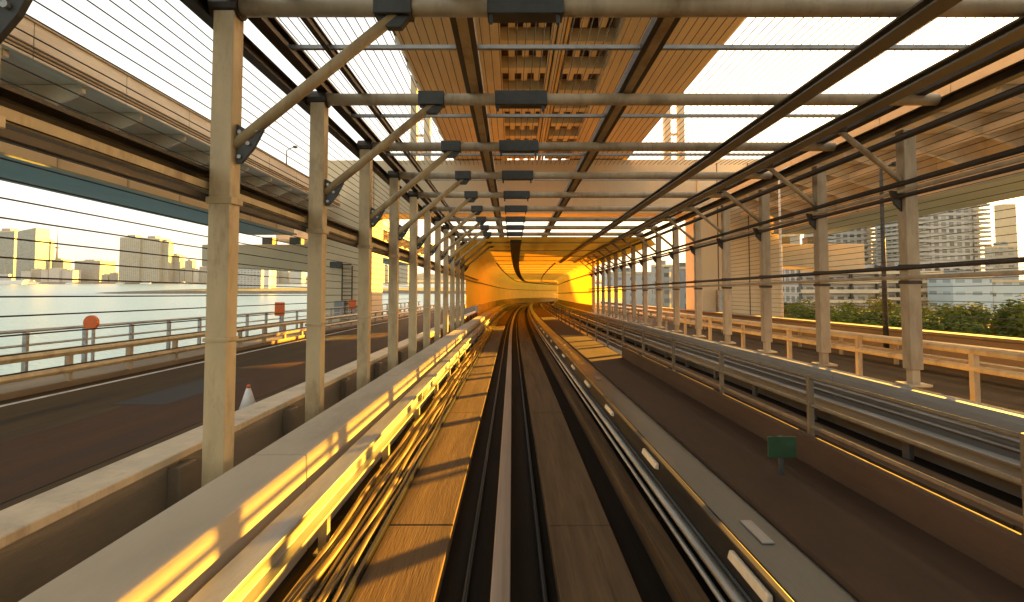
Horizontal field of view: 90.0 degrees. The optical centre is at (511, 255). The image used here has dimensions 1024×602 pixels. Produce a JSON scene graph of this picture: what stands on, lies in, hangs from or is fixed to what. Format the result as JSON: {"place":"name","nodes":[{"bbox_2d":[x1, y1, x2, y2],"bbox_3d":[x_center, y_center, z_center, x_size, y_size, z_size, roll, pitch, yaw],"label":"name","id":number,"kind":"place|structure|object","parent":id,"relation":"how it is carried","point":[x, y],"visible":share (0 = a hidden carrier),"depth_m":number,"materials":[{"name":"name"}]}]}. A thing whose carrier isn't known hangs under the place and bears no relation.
{"place":"outdoors","nodes":[
{"label":"outdoors","id":0,"kind":"place"},
{"bbox_2d":[0,15,433,264],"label":"elevated road","id":1,"kind":"structure","parent":0,"point":[30,82],"depth_m":23.33,"materials":[{"name":"concrete"}]},
{"bbox_2d":[0,304,464,400],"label":"pavement","id":2,"kind":"structure","parent":0,"point":[26,387],"depth_m":16.08,"materials":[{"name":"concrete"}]},
{"bbox_2d":[0,301,420,371],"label":"railing","id":3,"kind":"object","parent":2,"relation":"on","point":[84,339],"visible":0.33,"depth_m":19.19,"materials":[{"name":"metal"}]},
{"bbox_2d":[0,304,433,384],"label":"guard rail","id":4,"kind":"object","parent":2,"relation":"on","point":[67,371],"visible":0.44,"depth_m":16.05,"materials":[{"name":"metal"}]},
{"bbox_2d":[0,305,475,510],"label":"road","id":5,"kind":"structure","parent":0,"point":[17,420],"depth_m":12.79,"materials":[{"name":"asphalt"}]},
{"bbox_2d":[111,379,244,404],"bbox_3d":[-8.447,3.493,13.310,1.251,0.112,3.501,0,-3,0],"label":"road patch","id":6,"kind":"object","parent":5,"relation":"on","point":[174,394],"visible":0.86,"depth_m":12.62,"materials":[{"name":"asphalt"}]},
{"bbox_2d":[151,287,465,290],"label":"island","id":7,"kind":"structure","parent":0,"point":[296,289],"depth_m":886.59,"materials":[{"name":"grey plant"}]},
{"bbox_2d":[238,269,275,287],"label":"terminal building","id":8,"kind":"structure","parent":7,"relation":"on","point":[249,280],"depth_m":929.34,"materials":[{"name":"concrete"}]},
{"bbox_2d":[101,291,465,293],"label":"shore rocks","id":9,"kind":"object","parent":7,"relation":"on","point":[238,292],"visible":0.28,"depth_m":835.12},
{"bbox_2d":[28,280,601,283],"bbox_3d":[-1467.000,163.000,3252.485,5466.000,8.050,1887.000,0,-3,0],"label":"shore","id":10,"kind":"structure","parent":0,"point":[433,281],"depth_m":2359.55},
{"bbox_2d":[0,228,18,276],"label":"tower","id":11,"kind":"structure","parent":10,"relation":"on","point":[8,247],"depth_m":2604.35,"materials":[{"name":"beige concrete"}]},
{"bbox_2d":[15,228,49,279],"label":"tower","id":12,"kind":"structure","parent":10,"relation":"on","point":[32,250],"depth_m":2506.32,"materials":[{"name":"beige concrete"}]},
{"bbox_2d":[74,260,115,281],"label":"building","id":13,"kind":"structure","parent":10,"relation":"on","point":[91,271],"depth_m":2450.13,"materials":[{"name":"concrete"}]},
{"bbox_2d":[119,235,143,282],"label":"building","id":14,"kind":"structure","parent":10,"relation":"on","point":[129,259],"depth_m":2351.72,"materials":[{"name":"concrete"}]},
{"bbox_2d":[140,236,169,282],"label":"building","id":15,"kind":"structure","parent":10,"relation":"on","point":[152,261],"depth_m":2362.13,"materials":[{"name":"concrete"}]},
{"bbox_2d":[0,279,1023,374],"bbox_3d":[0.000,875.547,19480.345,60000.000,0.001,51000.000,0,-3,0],"label":"water","id":16,"kind":"structure","parent":0,"point":[31,305],"depth_m":385.77,"materials":[{"name":"blue liquid"}]},
{"bbox_2d":[202,159,864,322],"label":"portal pier","id":17,"kind":"structure","parent":16,"relation":"in","point":[745,298],"depth_m":47.16,"materials":[{"name":"concrete"}]},
{"bbox_2d":[410,75,430,159],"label":"mast","id":18,"kind":"object","parent":17,"relation":"on","point":[414,127],"visible":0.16,"depth_m":48.93,"materials":[{"name":"metal"}]},
{"bbox_2d":[663,92,684,159],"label":"mast","id":19,"kind":"object","parent":17,"relation":"on","point":[680,128],"visible":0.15,"depth_m":48.55,"materials":[{"name":"metal"}]},
{"bbox_2d":[714,48,1023,233],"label":"elevated road","id":20,"kind":"structure","parent":17,"relation":"on","point":[1008,60],"depth_m":27.14,"materials":[{"name":"concrete"}]},
{"bbox_2d":[0,0,1023,278],"label":"sky","id":21,"kind":"structure","parent":0,"point":[8,208],"materials":[{"name":"white"}]},
{"bbox_2d":[449,237,655,315],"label":"tunnel","id":22,"kind":"structure","parent":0,"point":[529,270],"depth_m":49.55,"materials":[{"name":"yellow concrete"}]},
{"bbox_2d":[392,18,744,159],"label":"elevated road","id":23,"kind":"structure","parent":0,"point":[515,83],"depth_m":28.90,"materials":[{"name":"metal"}]},
{"bbox_2d":[605,268,651,305],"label":"building","id":24,"kind":"structure","parent":0,"point":[639,296],"depth_m":259.57,"materials":[{"name":"concrete"}]},
{"bbox_2d":[599,309,1023,412],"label":"road","id":25,"kind":"structure","parent":0,"point":[1003,392],"depth_m":16.48,"materials":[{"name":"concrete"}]},
{"bbox_2d":[595,304,1023,402],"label":"guard rail","id":26,"kind":"object","parent":25,"relation":"on","point":[974,368],"visible":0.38,"depth_m":11.27,"materials":[{"name":"metal"}]},
{"bbox_2d":[595,303,1023,372],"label":"guard rail","id":27,"kind":"object","parent":25,"relation":"on","point":[895,349],"visible":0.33,"depth_m":18.28,"materials":[{"name":"metal"}]},
{"bbox_2d":[879,161,895,348],"bbox_3d":[14.811,-0.041,20.021,0.775,7.330,0.300,0,-3,0],"label":"street lamp","id":28,"kind":"object","parent":25,"relation":"on","point":[884,297],"visible":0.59,"depth_m":19.96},
{"bbox_2d":[783,265,879,316],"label":"apartment block","id":29,"kind":"structure","parent":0,"point":[858,292],"depth_m":149.65,"materials":[{"name":"concrete"}]},
{"bbox_2d":[878,262,959,315],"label":"apartment block","id":30,"kind":"structure","parent":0,"point":[893,293],"depth_m":164.43,"materials":[{"name":"concrete"}]},
{"bbox_2d":[927,270,993,319],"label":"building","id":31,"kind":"structure","parent":0,"point":[974,289],"depth_m":149.80,"materials":[{"name":"concrete"}]},
{"bbox_2d":[984,242,1018,270],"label":"building","id":32,"kind":"structure","parent":0,"point":[1001,248],"depth_m":415.59,"materials":[{"name":"concrete"}]},
{"bbox_2d":[994,204,1018,266],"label":"building","id":33,"kind":"structure","parent":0,"point":[1006,221],"depth_m":422.00,"materials":[{"name":"concrete"}]},
{"bbox_2d":[992,275,1023,312],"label":"building","id":34,"kind":"structure","parent":0,"point":[1000,294],"depth_m":157.67,"materials":[{"name":"concrete"}]},
{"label":"bridge deck","id":35,"kind":"structure","parent":0,"visible":0},
{"bbox_2d":[0,0,32,128],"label":"canopy frame","id":36,"kind":"object","parent":35,"relation":"on","point":[12,13],"visible":1,"depth_m":2.79,"materials":[{"name":"beige paint"}]},
{"bbox_2d":[0,0,409,376],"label":"wire screen","id":37,"kind":"object","parent":36,"relation":"attached to","point":[155,185],"visible":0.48,"depth_m":4.31,"materials":[{"name":"metal"}]},
{"bbox_2d":[0,82,478,283],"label":"side rail","id":38,"kind":"object","parent":36,"relation":"attached to","point":[29,119],"visible":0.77,"depth_m":4.19,"materials":[{"name":"metal"}]},
{"bbox_2d":[181,0,449,238],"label":"eave beam","id":39,"kind":"structure","parent":36,"relation":"attached to","point":[261,61],"depth_m":7.01,"materials":[{"name":"metal"}]},
{"bbox_2d":[248,18,466,242],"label":"eave beam","id":40,"kind":"structure","parent":36,"relation":"attached to","point":[276,34],"depth_m":7.37,"materials":[{"name":"metal"}]},
{"bbox_2d":[300,18,470,237],"bbox_3d":[-2.352,-1.611,21.358,0.164,1.686,50.534,0,-3,0],"label":"purlin","id":41,"kind":"object","parent":36,"relation":"attached to","point":[317,32],"visible":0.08,"depth_m":7.65,"materials":[{"name":"metal"}]},
{"bbox_2d":[450,18,503,236],"bbox_3d":[-0.552,-1.622,21.346,0.364,1.705,50.510,0,-3,0],"label":"ceiling rail","id":42,"kind":"object","parent":36,"relation":"attached to","point":[461,30],"visible":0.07,"depth_m":7.50,"materials":[{"name":"metal"}]},
{"bbox_2d":[541,18,680,236],"bbox_3d":[1.828,-1.622,21.328,0.364,1.705,50.476,0,-3,0],"label":"ceiling rail","id":43,"kind":"object","parent":36,"relation":"attached to","point":[656,36],"visible":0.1,"depth_m":7.53,"materials":[{"name":"metal"}]},
{"bbox_2d":[386,153,769,155],"bbox_3d":[1.800,-2.332,11.779,9.400,0.050,0.060,0,-3,0],"label":"cross bar","id":44,"kind":"object","parent":43,"relation":"attached to","point":[582,154],"visible":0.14,"depth_m":11.75,"materials":[{"name":"metal"}]},
{"bbox_2d":[350,114,840,117],"bbox_3d":[1.800,-2.523,9.223,9.400,0.050,0.060,0,-3,0],"label":"cross bar","id":45,"kind":"object","parent":43,"relation":"attached to","point":[598,116],"visible":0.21,"depth_m":9.19,"materials":[{"name":"metal"}]},
{"bbox_2d":[288,45,967,49],"bbox_3d":[1.800,-2.714,6.667,9.400,0.050,0.060,0,-3,0],"label":"cross bar","id":46,"kind":"object","parent":43,"relation":"attached to","point":[632,47],"visible":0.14,"depth_m":6.64,"materials":[{"name":"metal"}]},
{"bbox_2d":[559,0,962,262],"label":"purlin","id":47,"kind":"object","parent":36,"relation":"attached to","point":[912,19],"visible":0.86,"depth_m":6.94,"materials":[{"name":"brown metal"}]},
{"bbox_2d":[574,15,1023,262],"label":"purlin","id":48,"kind":"object","parent":36,"relation":"attached to","point":[997,40],"visible":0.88,"depth_m":7.64,"materials":[{"name":"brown metal"}]},
{"bbox_2d":[627,38,1023,236],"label":"eave beam","id":49,"kind":"structure","parent":36,"relation":"attached to","point":[1014,47],"depth_m":7.83,"materials":[{"name":"metal"}]},
{"bbox_2d":[279,18,1012,164],"bbox_3d":[1.723,-2.971,4.634,9.057,0.539,17.000,0,-3,0],"label":"wire screen","id":50,"kind":"object","parent":49,"relation":"attached to","point":[658,76],"visible":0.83,"depth_m":7.58,"materials":[{"name":"metal"}]},
{"bbox_2d":[0,311,476,601],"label":"concrete parapet","id":51,"kind":"structure","parent":35,"relation":"on","point":[48,536],"depth_m":4.55,"materials":[{"name":"beige paint"}]},
{"bbox_2d":[18,301,526,601],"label":"concrete wall","id":52,"kind":"structure","parent":35,"relation":"on","point":[187,548],"depth_m":4.14,"materials":[{"name":"concrete"}]},
{"bbox_2d":[266,304,730,601],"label":"track bed","id":53,"kind":"object","parent":35,"relation":"on","point":[525,582],"visible":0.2,"depth_m":6.08,"materials":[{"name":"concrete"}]},
{"bbox_2d":[188,302,527,601],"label":"guide rail","id":54,"kind":"object","parent":53,"relation":"on","point":[254,568],"visible":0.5,"depth_m":4.75,"materials":[{"name":"metal"}]},
{"bbox_2d":[303,306,514,601],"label":"trough","id":55,"kind":"object","parent":53,"relation":"on","point":[331,596],"visible":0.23,"depth_m":6.20,"materials":[{"name":"metal"}]},
{"bbox_2d":[282,311,504,601],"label":"cable","id":56,"kind":"object","parent":55,"relation":"on","point":[325,549],"visible":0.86,"depth_m":5.83,"materials":[{"name":"rubber"}]},
{"bbox_2d":[287,313,502,601],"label":"cable","id":57,"kind":"object","parent":55,"relation":"on","point":[322,560],"visible":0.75,"depth_m":5.82,"materials":[{"name":"rubber"}]},
{"bbox_2d":[292,311,505,601],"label":"cable","id":58,"kind":"object","parent":55,"relation":"on","point":[304,592],"visible":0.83,"depth_m":5.58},
{"bbox_2d":[306,322,496,601],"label":"stones","id":59,"kind":"object","parent":55,"relation":"on","point":[311,593],"visible":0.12,"depth_m":6.20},
{"bbox_2d":[308,314,502,601],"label":"cable","id":60,"kind":"object","parent":55,"relation":"on","point":[316,594],"visible":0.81,"depth_m":5.63,"materials":[{"name":"rubber"}]},
{"bbox_2d":[316,311,506,601],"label":"cable","id":61,"kind":"object","parent":55,"relation":"on","point":[351,550],"visible":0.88,"depth_m":5.80,"materials":[{"name":"rubber"}]},
{"bbox_2d":[321,314,503,601],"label":"cable","id":62,"kind":"object","parent":55,"relation":"on","point":[334,584],"visible":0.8,"depth_m":6.04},
{"bbox_2d":[331,318,500,601],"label":"cable","id":63,"kind":"object","parent":55,"relation":"on","point":[344,582],"visible":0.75,"depth_m":5.64,"materials":[{"name":"metal"}]},
{"bbox_2d":[340,304,522,601],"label":"kerb strip","id":64,"kind":"object","parent":53,"relation":"on","point":[355,581],"visible":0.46,"depth_m":5.70,"materials":[{"name":"brown concrete"}]},
{"bbox_2d":[349,305,522,601],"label":"track slab","id":65,"kind":"structure","parent":53,"relation":"on","point":[408,562],"depth_m":5.80,"materials":[{"name":"concrete"}]},
{"bbox_2d":[462,307,519,601],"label":"rail","id":66,"kind":"object","parent":53,"relation":"on","point":[468,576],"visible":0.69,"depth_m":6.02,"materials":[{"name":"black metal"}]},
{"bbox_2d":[490,304,529,601],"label":"guide beam","id":67,"kind":"structure","parent":53,"relation":"on","point":[500,586],"depth_m":5.71,"materials":[{"name":"paint"}]},
{"bbox_2d":[516,310,547,601],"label":"rail","id":68,"kind":"object","parent":53,"relation":"on","point":[542,576],"visible":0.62,"depth_m":6.01,"materials":[{"name":"black metal"}]},
{"bbox_2d":[518,305,641,601],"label":"track slab","id":69,"kind":"structure","parent":53,"relation":"on","point":[589,563],"depth_m":5.82,"materials":[{"name":"concrete"}]},
{"bbox_2d":[527,307,710,601],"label":"concrete ledge","id":70,"kind":"object","parent":53,"relation":"on","point":[679,580],"visible":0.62,"depth_m":5.73,"materials":[{"name":"concrete"}]},
{"bbox_2d":[528,310,726,601],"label":"pipe","id":71,"kind":"object","parent":53,"relation":"on","point":[704,574],"visible":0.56,"depth_m":5.45,"materials":[{"name":"metal"}]},
{"bbox_2d":[529,302,793,601],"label":"guide rail","id":72,"kind":"object","parent":53,"relation":"on","point":[749,576],"visible":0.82,"depth_m":4.83,"materials":[{"name":"grey metal"}]},
{"bbox_2d":[529,312,746,601],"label":"pipe","id":73,"kind":"object","parent":72,"relation":"attached to","point":[728,586],"visible":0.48,"depth_m":5.12,"materials":[{"name":"metal"}]},
{"bbox_2d":[530,303,857,601],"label":"concrete ledge","id":74,"kind":"object","parent":53,"relation":"on","point":[795,573],"visible":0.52,"depth_m":4.59,"materials":[{"name":"concrete"}]},
{"bbox_2d":[449,232,642,331],"bbox_3d":[1.700,1.707,25.757,9.840,5.877,0.380,0,-3,0],"label":"canopy frame","id":75,"kind":"object","parent":35,"relation":"on","point":[454,263],"visible":0.77,"depth_m":25.79,"materials":[{"name":"beige paint"}]},
{"bbox_2d":[442,225,657,336],"bbox_3d":[1.700,1.516,23.202,9.840,5.877,0.380,0,-3,0],"label":"canopy frame","id":76,"kind":"object","parent":35,"relation":"on","point":[447,259],"visible":0.82,"depth_m":23.23,"materials":[{"name":"beige paint"}]},
{"bbox_2d":[434,216,675,341],"bbox_3d":[1.700,1.325,20.646,9.840,5.877,0.380,0,-3,0],"label":"canopy frame","id":77,"kind":"object","parent":35,"relation":"on","point":[440,255],"visible":0.88,"depth_m":20.68,"materials":[{"name":"beige paint"}]},
{"bbox_2d":[423,205,698,348],"bbox_3d":[1.700,1.133,18.090,9.840,5.877,0.380,0,-3,0],"label":"canopy frame","id":78,"kind":"object","parent":35,"relation":"on","point":[430,249],"visible":0.8,"depth_m":18.12,"materials":[{"name":"beige paint"}]},
{"bbox_2d":[408,191,729,358],"bbox_3d":[1.700,0.943,15.534,9.840,5.877,0.380,0,-3,0],"label":"canopy frame","id":79,"kind":"object","parent":35,"relation":"on","point":[416,242],"visible":0.82,"depth_m":15.56,"materials":[{"name":"beige paint"}]},
{"bbox_2d":[387,170,772,370],"bbox_3d":[1.700,0.751,12.978,9.840,5.877,0.380,0,-3,0],"label":"canopy frame","id":80,"kind":"object","parent":35,"relation":"on","point":[397,232],"visible":0.87,"depth_m":13.01,"materials":[{"name":"beige paint"}]},
{"bbox_2d":[356,140,835,389],"bbox_3d":[1.700,0.560,10.421,9.840,5.877,0.380,0,-3,0],"label":"canopy frame","id":81,"kind":"object","parent":35,"relation":"on","point":[369,217],"visible":0.86,"depth_m":10.45,"materials":[{"name":"beige paint"}]},
{"bbox_2d":[201,0,1023,486],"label":"canopy frame","id":82,"kind":"object","parent":35,"relation":"on","point":[233,144],"visible":0.85,"depth_m":5.34,"materials":[{"name":"beige paint"}]},
{"bbox_2d":[305,90,940,422],"bbox_3d":[1.700,0.369,7.865,9.840,5.877,0.380,0,-3,0],"label":"canopy frame","id":83,"kind":"object","parent":35,"relation":"on","point":[324,191],"visible":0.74,"depth_m":7.90,"materials":[{"name":"beige paint"}]},
{"bbox_2d":[533,301,1023,601],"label":"walkway","id":84,"kind":"structure","parent":35,"relation":"on","point":[857,546],"depth_m":4.49,"materials":[{"name":"concrete"}]},
{"bbox_2d":[767,435,796,474],"bbox_3d":[2.850,2.109,5.418,0.300,0.401,0.050,0,-3,0],"label":"marker board","id":85,"kind":"object","parent":84,"relation":"on","point":[780,447],"visible":1,"depth_m":5.40,"materials":[{"name":"metal"}]},
{"bbox_2d":[544,302,1023,529],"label":"walkway railing","id":86,"kind":"object","parent":84,"relation":"on","point":[811,406],"visible":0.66,"depth_m":5.40,"materials":[{"name":"grey metal"}]},
{"bbox_2d":[622,348,1023,588],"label":"cable trough","id":87,"kind":"object","parent":84,"relation":"on","point":[994,546],"visible":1,"depth_m":4.51,"materials":[{"name":"concrete"}]},
{"bbox_2d":[548,306,1022,507],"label":"track bed","id":88,"kind":"object","parent":35,"relation":"on","point":[991,490],"visible":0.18,"depth_m":8.76,"materials":[{"name":"concrete"}]},
{"bbox_2d":[552,303,1020,479],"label":"guide rail","id":89,"kind":"object","parent":88,"relation":"on","point":[1006,465],"visible":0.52,"depth_m":8.64,"materials":[{"name":"metal"}]},
{"bbox_2d":[549,305,1023,534],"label":"track slab","id":90,"kind":"structure","parent":88,"relation":"on","point":[1002,519],"depth_m":7.74,"materials":[{"name":"concrete"}]},
{"bbox_2d":[554,301,1023,497],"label":"concrete wall","id":91,"kind":"structure","parent":35,"relation":"on","point":[1010,420],"depth_m":9.11,"materials":[{"name":"concrete"}]},
{"bbox_2d":[633,232,664,327],"bbox_3d":[6.390,1.113,24.333,1.580,4.568,0.340,0,-3,0],"label":"side post","id":92,"kind":"object","parent":91,"relation":"on","point":[658,262],"visible":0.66,"depth_m":24.25,"materials":[{"name":"metal"}]},
{"bbox_2d":[647,225,682,331],"bbox_3d":[6.390,0.922,21.776,1.580,4.568,0.340,0,-3,0],"label":"side post","id":93,"kind":"object","parent":91,"relation":"on","point":[676,291],"visible":0.81,"depth_m":21.70,"materials":[{"name":"metal"}]},
{"bbox_2d":[665,216,705,336],"bbox_3d":[6.390,0.731,19.220,1.580,4.568,0.340,0,-3,0],"label":"side post","id":94,"kind":"object","parent":91,"relation":"on","point":[696,253],"visible":0.78,"depth_m":19.15,"materials":[{"name":"metal"}]},
{"bbox_2d":[687,204,735,343],"bbox_3d":[6.390,0.540,16.664,1.580,4.568,0.340,0,-3,0],"label":"side post","id":95,"kind":"object","parent":91,"relation":"on","point":[725,247],"visible":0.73,"depth_m":16.59,"materials":[{"name":"metal"}]},
{"bbox_2d":[719,187,776,352],"bbox_3d":[6.390,0.349,14.108,1.580,4.568,0.340,0,-3,0],"label":"side post","id":96,"kind":"object","parent":91,"relation":"on","point":[763,238],"visible":0.8,"depth_m":14.04,"materials":[{"name":"metal"}]},
{"bbox_2d":[554,304,1019,453],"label":"pipe","id":97,"kind":"object","parent":91,"relation":"attached to","point":[965,434],"visible":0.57,"depth_m":8.90,"materials":[{"name":"metal"}]},
{"bbox_2d":[555,304,1019,443],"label":"pipe","id":98,"kind":"object","parent":91,"relation":"attached to","point":[985,431],"visible":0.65,"depth_m":8.90,"materials":[{"name":"metal"}]},
{"bbox_2d":[763,164,837,365],"bbox_3d":[6.390,0.158,11.552,1.580,4.568,0.340,0,-3,0],"label":"side post","id":99,"kind":"object","parent":91,"relation":"on","point":[821,264],"visible":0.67,"depth_m":11.48,"materials":[{"name":"metal"}]},
{"bbox_2d":[833,127,932,386],"bbox_3d":[6.390,-0.033,8.996,1.580,4.568,0.340,0,-3,0],"label":"side post","id":100,"kind":"object","parent":91,"relation":"on","point":[910,289],"visible":0.77,"depth_m":8.94,"materials":[{"name":"metal"}]},
{"bbox_2d":[586,83,1023,264],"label":"pipe","id":101,"kind":"object","parent":100,"relation":"attached to","point":[988,102],"visible":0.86,"depth_m":8.97,"materials":[{"name":"metal"}]},
{"bbox_2d":[589,146,1023,275],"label":"side rail","id":102,"kind":"object","parent":100,"relation":"attached to","point":[1001,155],"visible":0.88,"depth_m":9.42,"materials":[{"name":"metal"}]},
{"bbox_2d":[589,257,1023,290],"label":"hand rail","id":103,"kind":"object","parent":100,"relation":"attached to","point":[970,263],"visible":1,"depth_m":9.51,"materials":[{"name":"metal"}]},
{"bbox_2d":[639,59,1023,237],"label":"eave beam","id":104,"kind":"structure","parent":100,"relation":"on","point":[1009,73],"depth_m":9.00,"materials":[{"name":"metal"}]},
{"bbox_2d":[730,102,1023,337],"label":"wire screen","id":105,"kind":"object","parent":100,"relation":"attached to","point":[897,234],"visible":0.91,"depth_m":8.71,"materials":[{"name":"metal"}]},
{"bbox_2d":[600,301,1023,367],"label":"concrete parapet","id":106,"kind":"structure","parent":35,"relation":"on","point":[1011,343],"depth_m":20.37,"materials":[{"name":"concrete"}]},
{"bbox_3d":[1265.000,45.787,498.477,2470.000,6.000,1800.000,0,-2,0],"label":"ground","id":107,"kind":"structure","parent":0,"visible":0},
{"bbox_2d":[803,225,875,264],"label":"condominium","id":108,"kind":"structure","parent":107,"relation":"on","point":[863,236],"depth_m":245.49,"materials":[{"name":"concrete"}]},
{"bbox_2d":[830,304,882,324],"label":"tree","id":109,"kind":"object","parent":107,"relation":"on","point":[849,315],"visible":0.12,"depth_m":78.17,"materials":[{"name":"green plant"}]},
{"bbox_2d":[875,204,992,271],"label":"condominium","id":110,"kind":"structure","parent":107,"relation":"on","point":[937,239],"depth_m":220.48,"materials":[{"name":"concrete"}]},
{"bbox_2d":[944,299,1023,337],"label":"tree","id":111,"kind":"object","parent":107,"relation":"on","point":[982,329],"visible":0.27,"depth_m":70.88,"materials":[{"name":"green plant"}]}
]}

